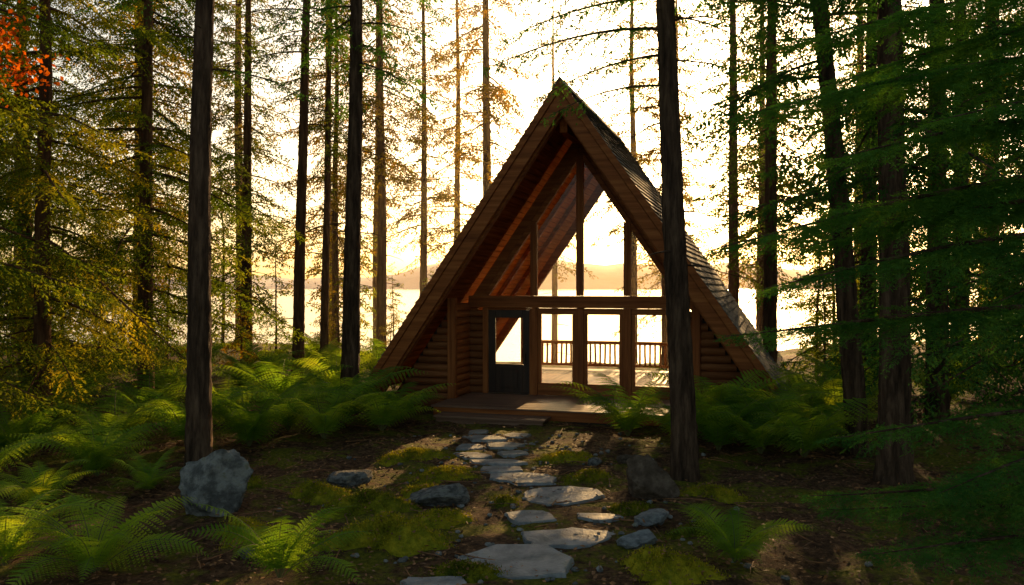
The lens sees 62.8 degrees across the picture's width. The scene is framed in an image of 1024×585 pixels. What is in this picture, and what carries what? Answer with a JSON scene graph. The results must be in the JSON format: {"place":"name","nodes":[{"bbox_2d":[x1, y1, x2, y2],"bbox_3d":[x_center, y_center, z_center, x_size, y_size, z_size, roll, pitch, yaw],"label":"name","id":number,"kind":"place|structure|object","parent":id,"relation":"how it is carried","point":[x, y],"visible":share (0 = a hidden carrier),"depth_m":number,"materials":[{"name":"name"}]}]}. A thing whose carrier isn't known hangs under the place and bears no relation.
{"place":"outdoors","nodes":[
{"label":"outdoors","id":0,"kind":"place"},
{"bbox_2d":[8,259,1006,288],"bbox_3d":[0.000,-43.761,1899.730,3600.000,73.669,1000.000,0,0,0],"label":"hills","id":1,"kind":"structure","parent":0,"point":[610,276],"depth_m":1472.98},
{"bbox_2d":[0,289,1022,363],"bbox_3d":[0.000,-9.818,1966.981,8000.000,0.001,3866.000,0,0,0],"label":"lake","id":2,"kind":"structure","parent":0,"point":[602,327],"depth_m":106.67,"materials":[{"name":"liquid"}]},
{"bbox_2d":[0,342,1023,584],"bbox_3d":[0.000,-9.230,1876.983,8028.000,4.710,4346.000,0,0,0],"label":"ground","id":3,"kind":"structure","parent":0,"point":[841,540],"depth_m":11.64,"materials":[{"name":"plant"}]},
{"bbox_2d":[0,431,71,476],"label":"fern plant","id":4,"kind":"object","parent":3,"relation":"on","point":[7,453],"visible":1,"depth_m":11.65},
{"bbox_2d":[0,0,72,119],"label":"maple tree","id":5,"kind":"object","parent":3,"relation":"on","point":[4,40],"visible":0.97,"depth_m":12.07,"materials":[{"name":"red plant"}]},
{"bbox_2d":[0,400,100,461],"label":"fern plant","id":6,"kind":"object","parent":3,"relation":"on","point":[8,439],"visible":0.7,"depth_m":13.35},
{"bbox_2d":[0,459,107,505],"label":"fern plant","id":7,"kind":"object","parent":3,"relation":"on","point":[31,491],"visible":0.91,"depth_m":11.02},
{"bbox_2d":[0,490,114,565],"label":"fern plant","id":8,"kind":"object","parent":3,"relation":"on","point":[10,546],"visible":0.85,"depth_m":8.92,"materials":[{"name":"plant"}]},
{"bbox_2d":[0,379,127,428],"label":"fern plant","id":9,"kind":"object","parent":3,"relation":"on","point":[62,393],"visible":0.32,"depth_m":15.72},
{"bbox_2d":[0,0,128,417],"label":"hemlock tree","id":10,"kind":"object","parent":3,"relation":"on","point":[66,36],"visible":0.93,"depth_m":13.39,"materials":[{"name":"green plant"}]},
{"bbox_2d":[0,363,134,403],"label":"fern plant","id":11,"kind":"object","parent":3,"relation":"on","point":[88,377],"visible":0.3,"depth_m":18.25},
{"bbox_2d":[0,0,186,445],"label":"hemlock tree","id":12,"kind":"object","parent":3,"relation":"on","point":[40,379],"visible":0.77,"depth_m":14.95,"materials":[{"name":"green plant"}]},
{"bbox_2d":[6,413,182,475],"bbox_3d":[-6.531,2.393,12.870,2.224,0.882,2.128,0,0,14],"label":"fern plant","id":13,"kind":"object","parent":3,"relation":"on","point":[86,448],"visible":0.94,"depth_m":12.89,"materials":[{"name":"plant"}]},
{"bbox_2d":[11,389,184,448],"bbox_3d":[-6.882,2.299,14.824,2.447,0.939,2.761,0,0,-2],"label":"fern plant","id":14,"kind":"object","parent":3,"relation":"on","point":[129,423],"visible":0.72,"depth_m":14.64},
{"bbox_2d":[0,492,208,584],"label":"fern plant","id":15,"kind":"object","parent":3,"relation":"on","point":[91,556],"visible":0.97,"depth_m":8.77,"materials":[{"name":"plant"}]},
{"bbox_2d":[0,0,212,404],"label":"hemlock tree","id":16,"kind":"object","parent":3,"relation":"on","point":[69,87],"visible":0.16,"depth_m":19.35,"materials":[{"name":"green plant"}]},
{"bbox_2d":[33,0,235,297],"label":"pine tree","id":17,"kind":"object","parent":3,"relation":"on","point":[130,143],"visible":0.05,"depth_m":32.97,"materials":[{"name":"green plant"}]},
{"bbox_2d":[34,0,242,321],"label":"pine tree","id":18,"kind":"object","parent":3,"relation":"on","point":[140,19],"visible":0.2,"depth_m":24.01,"materials":[{"name":"green plant"}]},
{"bbox_2d":[98,446,181,490],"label":"fern plant","id":19,"kind":"object","parent":3,"relation":"on","point":[149,479],"visible":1,"depth_m":12.26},
{"bbox_2d":[61,369,222,422],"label":"fern plant","id":20,"kind":"object","parent":3,"relation":"on","point":[144,399],"visible":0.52,"depth_m":17.18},
{"bbox_2d":[61,1,229,353],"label":"pine tree","id":21,"kind":"object","parent":3,"relation":"on","point":[157,68],"visible":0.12,"depth_m":27.87,"materials":[{"name":"green plant"}]},
{"bbox_2d":[0,0,310,414],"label":"hemlock tree","id":22,"kind":"object","parent":3,"relation":"on","point":[147,257],"visible":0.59,"depth_m":18.45,"materials":[{"name":"green plant"}]},
{"bbox_2d":[100,352,219,395],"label":"fern plant","id":23,"kind":"object","parent":3,"relation":"on","point":[167,378],"visible":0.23,"depth_m":20.26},
{"bbox_2d":[75,0,311,466],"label":"pine tree","id":24,"kind":"object","parent":3,"relation":"on","point":[198,441],"visible":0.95,"depth_m":12.95,"materials":[{"name":"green plant"}]},
{"bbox_2d":[119,384,278,440],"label":"fern plant","id":25,"kind":"object","parent":3,"relation":"on","point":[178,430],"visible":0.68,"depth_m":15.05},
{"bbox_2d":[178,449,253,516],"bbox_3d":[-3.960,2.639,11.194,0.932,1.174,0.640,0,0,-23],"label":"boulder","id":26,"kind":"object","parent":3,"relation":"on","point":[219,478],"visible":0.84,"depth_m":10.96,"materials":[{"name":"stone"}]},
{"bbox_2d":[171,144,268,347],"bbox_3d":[-10.778,-1.518,30.663,3.144,7.738,3.738,0,0,-1],"label":"young conifer","id":27,"kind":"object","parent":3,"relation":"on","point":[230,236],"visible":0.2,"depth_m":30.52,"materials":[{"name":"green plant"}]},
{"bbox_2d":[159,0,313,363],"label":"pine tree","id":28,"kind":"object","parent":3,"relation":"on","point":[249,147],"visible":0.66,"depth_m":25.82,"materials":[{"name":"green plant"}]},
{"bbox_2d":[213,272,267,389],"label":"young conifer","id":29,"kind":"object","parent":3,"relation":"on","point":[241,350],"visible":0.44,"depth_m":22.47,"materials":[{"name":"green plant"}]},
{"bbox_2d":[170,0,317,345],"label":"pine tree","id":30,"kind":"object","parent":3,"relation":"on","point":[237,129],"visible":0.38,"depth_m":31.79,"materials":[{"name":"green plant"}]},
{"bbox_2d":[212,516,277,549],"bbox_3d":[-3.190,2.893,10.176,0.897,0.302,1.311,0,0,-20],"label":"moss mound","id":31,"kind":"object","parent":3,"relation":"on","point":[250,522],"visible":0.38,"depth_m":10.09,"materials":[{"name":"green plant"}]},
{"bbox_2d":[174,381,325,446],"bbox_3d":[-4.755,2.299,15.508,2.772,1.150,2.897,0,0,-19],"label":"fern plant","id":32,"kind":"object","parent":3,"relation":"on","point":[252,426],"visible":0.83,"depth_m":15.46,"materials":[{"name":"plant"}]},
{"bbox_2d":[211,350,309,396],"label":"fern plant","id":33,"kind":"object","parent":3,"relation":"on","point":[246,367],"visible":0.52,"depth_m":21.41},
{"bbox_2d":[238,226,293,352],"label":"young conifer","id":34,"kind":"object","parent":3,"relation":"on","point":[276,281],"visible":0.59,"depth_m":29.50,"materials":[{"name":"green plant"}]},
{"bbox_2d":[183,503,373,583],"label":"fern plant","id":35,"kind":"object","parent":3,"relation":"on","point":[278,554],"visible":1,"depth_m":8.37,"materials":[{"name":"plant"}]},
{"bbox_2d":[212,359,352,405],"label":"fern plant","id":36,"kind":"object","parent":3,"relation":"on","point":[282,385],"visible":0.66,"depth_m":19.26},
{"bbox_2d":[227,379,351,430],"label":"fern plant","id":37,"kind":"object","parent":3,"relation":"on","point":[290,423],"visible":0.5,"depth_m":17.18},
{"bbox_2d":[214,0,397,387],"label":"pine tree","id":38,"kind":"object","parent":3,"relation":"on","point":[298,318],"visible":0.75,"depth_m":23.84,"materials":[{"name":"brown plant"}]},
{"bbox_2d":[285,479,351,505],"bbox_3d":[-2.791,2.866,12.089,1.223,0.337,0.934,0,1,43],"label":"moss mound","id":39,"kind":"object","parent":3,"relation":"on","point":[315,492],"visible":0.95,"depth_m":11.91,"materials":[{"name":"green plant"}]},
{"bbox_2d":[258,347,384,388],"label":"fern plant","id":40,"kind":"object","parent":3,"relation":"on","point":[310,363],"visible":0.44,"depth_m":21.85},
{"bbox_2d":[257,379,388,438],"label":"fern plant","id":41,"kind":"object","parent":3,"relation":"on","point":[326,420],"visible":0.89,"depth_m":16.52,"materials":[{"name":"plant"}]},
{"bbox_2d":[270,2,378,358],"bbox_3d":[-5.746,-5.388,25.740,3.030,16.515,3.780,0,0,21],"label":"pine tree","id":42,"kind":"object","parent":3,"relation":"on","point":[326,239],"visible":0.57,"depth_m":25.54,"materials":[{"name":"brown plant"}]},
{"bbox_2d":[252,0,396,342],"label":"pine tree","id":43,"kind":"object","parent":3,"relation":"on","point":[319,188],"visible":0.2,"depth_m":32.79,"materials":[{"name":"green plant"}]},
{"bbox_2d":[272,0,398,358],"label":"pine tree","id":44,"kind":"object","parent":3,"relation":"on","point":[335,237],"visible":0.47,"depth_m":29.89,"materials":[{"name":"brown plant"}]},
{"bbox_2d":[327,469,372,488],"bbox_3d":[-2.450,2.825,12.704,0.746,0.261,0.459,0,0,-27],"label":"rock","id":45,"kind":"object","parent":3,"relation":"on","point":[349,478],"visible":0.91,"depth_m":12.54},
{"bbox_2d":[305,162,398,359],"bbox_3d":[-6.190,-1.391,31.138,4.022,8.324,3.383,0,0,-7],"label":"young conifer","id":46,"kind":"object","parent":3,"relation":"on","point":[363,264],"visible":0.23,"depth_m":31.40,"materials":[{"name":"green plant"}]},
{"bbox_2d":[254,0,450,414],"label":"pine tree","id":47,"kind":"object","parent":3,"relation":"on","point":[350,348],"visible":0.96,"depth_m":19.86,"materials":[{"name":"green plant"}]},
{"bbox_2d":[292,365,423,417],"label":"fern plant","id":48,"kind":"object","parent":3,"relation":"on","point":[354,379],"visible":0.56,"depth_m":18.41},
{"bbox_2d":[309,487,426,523],"bbox_3d":[-1.970,2.827,11.269,1.683,0.416,1.045,0,0,-14],"label":"moss mound","id":49,"kind":"object","parent":3,"relation":"on","point":[363,501],"visible":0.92,"depth_m":11.05,"materials":[{"name":"green plant"}]},
{"bbox_2d":[311,0,433,346],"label":"pine tree","id":50,"kind":"object","parent":3,"relation":"on","point":[375,229],"visible":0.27,"depth_m":35.88,"materials":[{"name":"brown plant"}]},
{"bbox_2d":[310,0,442,352],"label":"pine tree","id":51,"kind":"object","parent":3,"relation":"on","point":[381,146],"visible":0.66,"depth_m":29.85,"materials":[{"name":"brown plant"}]},
{"bbox_2d":[306,383,455,430],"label":"fern plant","id":52,"kind":"object","parent":3,"relation":"on","point":[380,409],"visible":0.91,"depth_m":16.84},
{"bbox_2d":[313,510,458,559],"bbox_3d":[-1.495,2.785,9.772,1.918,0.435,1.192,0,0,0],"label":"moss mound","id":53,"kind":"object","parent":3,"relation":"on","point":[395,534],"visible":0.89,"depth_m":9.56,"materials":[{"name":"green plant"}]},
{"bbox_2d":[335,382,444,424],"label":"fern plant","id":54,"kind":"object","parent":3,"relation":"on","point":[407,393],"visible":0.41,"depth_m":18.22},
{"bbox_2d":[376,446,456,466],"bbox_3d":[-1.654,2.863,14.650,1.647,0.329,1.134,0,0,0],"label":"moss mound","id":55,"kind":"object","parent":3,"relation":"on","point":[403,455],"visible":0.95,"depth_m":14.46,"materials":[{"name":"green plant"}]},
{"bbox_2d":[360,0,477,311],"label":"pine tree","id":56,"kind":"object","parent":3,"relation":"on","point":[424,190],"visible":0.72,"depth_m":33.88,"materials":[{"name":"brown plant"}]},
{"bbox_2d":[400,576,466,584],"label":"stepping stone","id":57,"kind":"object","parent":3,"relation":"on","point":[448,580],"visible":1,"depth_m":8.47,"materials":[{"name":"stone"}]},
{"bbox_2d":[408,483,469,505],"bbox_3d":[-1.007,2.857,11.587,0.875,0.414,0.492,0,0,-17],"label":"rock","id":58,"kind":"object","parent":3,"relation":"on","point":[449,495],"visible":0.86,"depth_m":11.47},
{"bbox_2d":[405,506,476,529],"bbox_3d":[-0.828,2.857,10.621,1.061,0.316,0.904,0,1,-40],"label":"moss mound","id":59,"kind":"object","parent":3,"relation":"on","point":[440,518],"visible":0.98,"depth_m":10.52,"materials":[{"name":"green plant"}]},
{"bbox_2d":[401,464,484,485],"bbox_3d":[-1.102,2.898,13.373,1.656,0.296,1.375,0,0,0],"label":"moss mound","id":60,"kind":"object","parent":3,"relation":"on","point":[437,474],"visible":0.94,"depth_m":13.14,"materials":[{"name":"green plant"}]},
{"bbox_2d":[392,0,498,275],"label":"pine tree","id":61,"kind":"object","parent":3,"relation":"on","point":[457,196],"visible":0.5,"depth_m":37.82,"materials":[{"name":"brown plant"}]},
{"bbox_2d":[427,557,511,583],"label":"moss mound","id":62,"kind":"object","parent":3,"relation":"on","point":[469,571],"visible":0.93,"depth_m":8.70,"materials":[{"name":"green plant"}]},
{"bbox_2d":[412,0,544,208],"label":"pine tree","id":63,"kind":"object","parent":3,"relation":"on","point":[488,94],"visible":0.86,"depth_m":31.78,"materials":[{"name":"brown plant"}]},
{"bbox_2d":[457,544,573,579],"bbox_3d":[0.029,2.969,9.094,1.327,0.140,1.105,-1,2,0],"label":"stepping stone","id":64,"kind":"object","parent":3,"relation":"on","point":[541,559],"visible":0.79,"depth_m":9.07,"materials":[{"name":"stone"}]},
{"bbox_2d":[489,472,556,485],"bbox_3d":[0.172,2.931,12.964,1.078,0.140,0.788,0,0,0],"label":"stepping stone","id":65,"kind":"object","parent":3,"relation":"on","point":[530,479],"visible":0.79,"depth_m":12.89,"materials":[{"name":"stone"}]},
{"bbox_2d":[504,510,556,525],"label":"stepping stone","id":66,"kind":"object","parent":3,"relation":"on","point":[521,517],"visible":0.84,"depth_m":10.78,"materials":[{"name":"stone"}]},
{"bbox_2d":[514,0,597,362],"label":"pine tree","id":67,"kind":"object","parent":3,"relation":"on","point":[554,332],"visible":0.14,"depth_m":39.88,"materials":[{"name":"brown plant"}]},
{"bbox_2d":[524,486,604,505],"bbox_3d":[0.742,2.942,11.909,1.187,0.140,0.992,-1,2,0],"label":"stepping stone","id":68,"kind":"object","parent":3,"relation":"on","point":[577,495],"visible":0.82,"depth_m":11.88,"materials":[{"name":"stone"}]},
{"bbox_2d":[531,449,598,464],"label":"moss mound","id":69,"kind":"object","parent":3,"relation":"on","point":[561,456],"visible":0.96,"depth_m":14.35,"materials":[{"name":"green plant"}]},
{"bbox_2d":[521,527,614,548],"bbox_3d":[0.704,2.971,9.992,1.227,0.140,0.777,1,1,0],"label":"stepping stone","id":70,"kind":"object","parent":3,"relation":"on","point":[557,538],"visible":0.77,"depth_m":9.93,"materials":[{"name":"stone"}]},
{"bbox_2d":[276,432,872,584],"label":"gravel","id":71,"kind":"structure","parent":3,"relation":"on","point":[599,569],"depth_m":10.80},
{"bbox_2d":[367,76,787,427],"bbox_3d":[2.298,-0.413,22.777,9.877,8.893,10.364,0,0,17],"label":"frame cabin","id":72,"kind":"object","parent":3,"relation":"on","point":[479,297],"visible":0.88,"depth_m":20.58,"materials":[{"name":"brown wood"}]},
{"bbox_2d":[559,468,617,484],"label":"moss mound","id":73,"kind":"object","parent":3,"relation":"on","point":[591,475],"visible":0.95,"depth_m":12.93,"materials":[{"name":"green plant"}]},
{"bbox_2d":[547,372,669,435],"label":"fern plant","id":74,"kind":"object","parent":3,"relation":"on","point":[629,419],"visible":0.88,"depth_m":16.58,"materials":[{"name":"plant"}]},
{"bbox_2d":[482,0,770,481],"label":"pine tree","id":75,"kind":"object","parent":3,"relation":"on","point":[684,456],"visible":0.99,"depth_m":13.11,"materials":[{"name":"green plant"}]},
{"bbox_2d":[606,500,655,517],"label":"moss mound","id":76,"kind":"object","parent":3,"relation":"on","point":[629,508],"visible":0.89,"depth_m":11.24,"materials":[{"name":"green plant"}]},
{"bbox_2d":[616,529,657,548],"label":"rock","id":77,"kind":"object","parent":3,"relation":"on","point":[638,539],"visible":0.93,"depth_m":9.67,"materials":[{"name":"stone"}]},
{"bbox_2d":[584,0,701,362],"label":"pine tree","id":78,"kind":"object","parent":3,"relation":"on","point":[634,240],"visible":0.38,"depth_m":33.84,"materials":[{"name":"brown plant"}]},
{"bbox_2d":[634,508,668,526],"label":"rock","id":79,"kind":"object","parent":3,"relation":"on","point":[655,517],"visible":0.91,"depth_m":10.49,"materials":[{"name":"stone"}]},
{"bbox_2d":[626,454,679,499],"bbox_3d":[1.990,2.746,11.999,0.750,0.878,0.593,0,0,-11],"label":"boulder","id":80,"kind":"object","parent":3,"relation":"on","point":[648,478],"visible":0.75,"depth_m":11.83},
{"bbox_2d":[618,0,725,365],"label":"pine tree","id":81,"kind":"object","parent":3,"relation":"on","point":[664,320],"visible":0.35,"depth_m":30.87,"materials":[{"name":"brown plant"}]},
{"bbox_2d":[617,544,734,584],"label":"moss mound","id":82,"kind":"object","parent":3,"relation":"on","point":[660,566],"visible":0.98,"depth_m":8.60,"materials":[{"name":"green plant"}]},
{"bbox_2d":[611,0,749,339],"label":"pine tree","id":83,"kind":"object","parent":3,"relation":"on","point":[689,224],"visible":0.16,"depth_m":35.84,"materials":[{"name":"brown plant"}]},
{"bbox_2d":[660,518,755,539],"bbox_3d":[2.368,2.902,10.208,1.411,0.282,0.851,0,0,0],"label":"moss mound","id":84,"kind":"object","parent":3,"relation":"on","point":[676,534],"visible":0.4,"depth_m":10.09,"materials":[{"name":"green plant"}]},
{"bbox_2d":[679,482,749,503],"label":"moss mound","id":85,"kind":"object","parent":3,"relation":"on","point":[722,494],"visible":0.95,"depth_m":11.98,"materials":[{"name":"green plant"}]},
{"bbox_2d":[649,390,812,450],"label":"fern plant","id":86,"kind":"object","parent":3,"relation":"on","point":[708,425],"visible":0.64,"depth_m":15.01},
{"bbox_2d":[644,366,821,428],"bbox_3d":[4.313,2.138,16.594,3.242,1.347,3.452,0,0,-8],"label":"fern plant","id":87,"kind":"object","parent":3,"relation":"on","point":[717,393],"visible":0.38,"depth_m":16.46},
{"bbox_2d":[655,2,819,317],"bbox_3d":[7.910,-8.523,29.808,5.516,23.032,5.114,0,0,-16],"label":"pine tree","id":88,"kind":"object","parent":3,"relation":"on","point":[733,286],"visible":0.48,"depth_m":29.82,"materials":[{"name":"green plant"}]},
{"bbox_2d":[658,498,819,562],"bbox_3d":[2.336,2.582,9.089,1.700,0.650,1.547,0,1,39],"label":"fern plant","id":89,"kind":"object","parent":3,"relation":"on","point":[727,541],"visible":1,"depth_m":9.07,"materials":[{"name":"plant"}]},
{"bbox_2d":[695,382,822,453],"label":"fern plant","id":90,"kind":"object","parent":3,"relation":"on","point":[759,437],"visible":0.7,"depth_m":14.66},
{"bbox_2d":[690,6,829,334],"bbox_3d":[10.081,-7.740,32.657,5.506,21.036,4.805,0,1,38],"label":"pine tree","id":91,"kind":"object","parent":3,"relation":"on","point":[759,317],"visible":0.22,"depth_m":32.84,"materials":[{"name":"green plant"}]},
{"bbox_2d":[703,2,828,317],"bbox_3d":[11.246,-8.456,35.646,5.647,23.023,5.702,0,0,-16],"label":"pine tree","id":92,"kind":"object","parent":3,"relation":"on","point":[784,61],"visible":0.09,"depth_m":35.90,"materials":[{"name":"green plant"}]},
{"bbox_2d":[696,376,842,426],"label":"fern plant","id":93,"kind":"object","parent":3,"relation":"on","point":[785,390],"visible":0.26,"depth_m":16.21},
{"bbox_2d":[681,0,860,362],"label":"pine tree","id":94,"kind":"object","parent":3,"relation":"on","point":[770,265],"visible":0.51,"depth_m":22.92,"materials":[{"name":"green plant"}]},
{"bbox_2d":[722,392,877,456],"bbox_3d":[5.209,2.336,14.273,2.842,0.966,2.519,0,0,5],"label":"fern plant","id":95,"kind":"object","parent":3,"relation":"on","point":[809,432],"visible":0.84,"depth_m":14.22,"materials":[{"name":"plant"}]},
{"bbox_2d":[725,380,877,446],"bbox_3d":[5.420,2.272,15.356,2.829,1.181,2.838,0,1,-34],"label":"fern plant","id":96,"kind":"object","parent":3,"relation":"on","point":[804,405],"visible":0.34,"depth_m":15.12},
{"bbox_2d":[778,183,859,375],"bbox_3d":[9.108,-0.330,25.477,2.528,6.222,3.006,0,0,-28],"label":"young conifer","id":97,"kind":"object","parent":3,"relation":"on","point":[801,294],"visible":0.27,"depth_m":25.46,"materials":[{"name":"green plant"}]},
{"bbox_2d":[787,250,862,379],"bbox_3d":[7.867,0.852,21.323,1.879,3.889,1.580,0,1,-38],"label":"young conifer","id":98,"kind":"object","parent":3,"relation":"on","point":[825,322],"visible":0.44,"depth_m":21.18,"materials":[{"name":"green plant"}]},
{"bbox_2d":[782,349,877,388],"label":"fern plant","id":99,"kind":"object","parent":3,"relation":"on","point":[819,365],"visible":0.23,"depth_m":20.11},
{"bbox_2d":[680,0,997,454],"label":"fir tree","id":100,"kind":"object","parent":3,"relation":"on","point":[852,375],"visible":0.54,"depth_m":14.88,"materials":[{"name":"green plant"}]},
{"bbox_2d":[782,0,920,302],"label":"pine tree","id":101,"kind":"object","parent":3,"relation":"on","point":[861,60],"visible":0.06,"depth_m":29.81,"materials":[{"name":"green plant"}]},
{"bbox_2d":[764,369,945,431],"bbox_3d":[6.675,2.063,16.451,3.242,1.354,3.252,0,0,0],"label":"fern plant","id":102,"kind":"object","parent":3,"relation":"on","point":[839,389],"visible":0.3,"depth_m":16.02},
{"bbox_2d":[704,0,1023,584],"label":"fir tree","id":103,"kind":"object","parent":3,"relation":"on","point":[949,198],"visible":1,"depth_m":7.09,"materials":[{"name":"green plant"}]},
{"bbox_2d":[711,0,1023,485],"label":"fir tree","id":104,"kind":"object","parent":3,"relation":"on","point":[892,466],"visible":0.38,"depth_m":12.47,"materials":[{"name":"green plant"}]},
{"bbox_2d":[745,0,1022,390],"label":"fir tree","id":105,"kind":"object","parent":3,"relation":"on","point":[868,63],"visible":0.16,"depth_m":21.85,"materials":[{"name":"green plant"}]},
{"bbox_2d":[788,0,1023,427],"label":"fir tree","id":106,"kind":"object","parent":3,"relation":"on","point":[947,396],"visible":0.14,"depth_m":16.79,"materials":[{"name":"green plant"}]},
{"bbox_2d":[874,0,1023,430],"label":"fir tree","id":107,"kind":"object","parent":3,"relation":"on","point":[1003,301],"visible":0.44,"depth_m":12.45,"materials":[{"name":"green plant"}]},
{"bbox_2d":[877,0,1021,385],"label":"fir tree","id":108,"kind":"object","parent":3,"relation":"on","point":[956,304],"visible":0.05,"depth_m":23.81,"materials":[{"name":"green plant"}]},
{"bbox_2d":[914,0,1023,428],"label":"fir tree","id":109,"kind":"object","parent":3,"relation":"on","point":[1017,266],"visible":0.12,"depth_m":15.58,"materials":[{"name":"green plant"}]},
{"bbox_2d":[918,14,1023,410],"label":"fir tree","id":110,"kind":"object","parent":3,"relation":"on","point":[1018,359],"visible":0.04,"depth_m":19.18,"materials":[{"name":"green plant"}]},
{"bbox_2d":[0,0,1023,278],"label":"sky","id":111,"kind":"structure","parent":0,"point":[524,89],"materials":[{"name":"white"}]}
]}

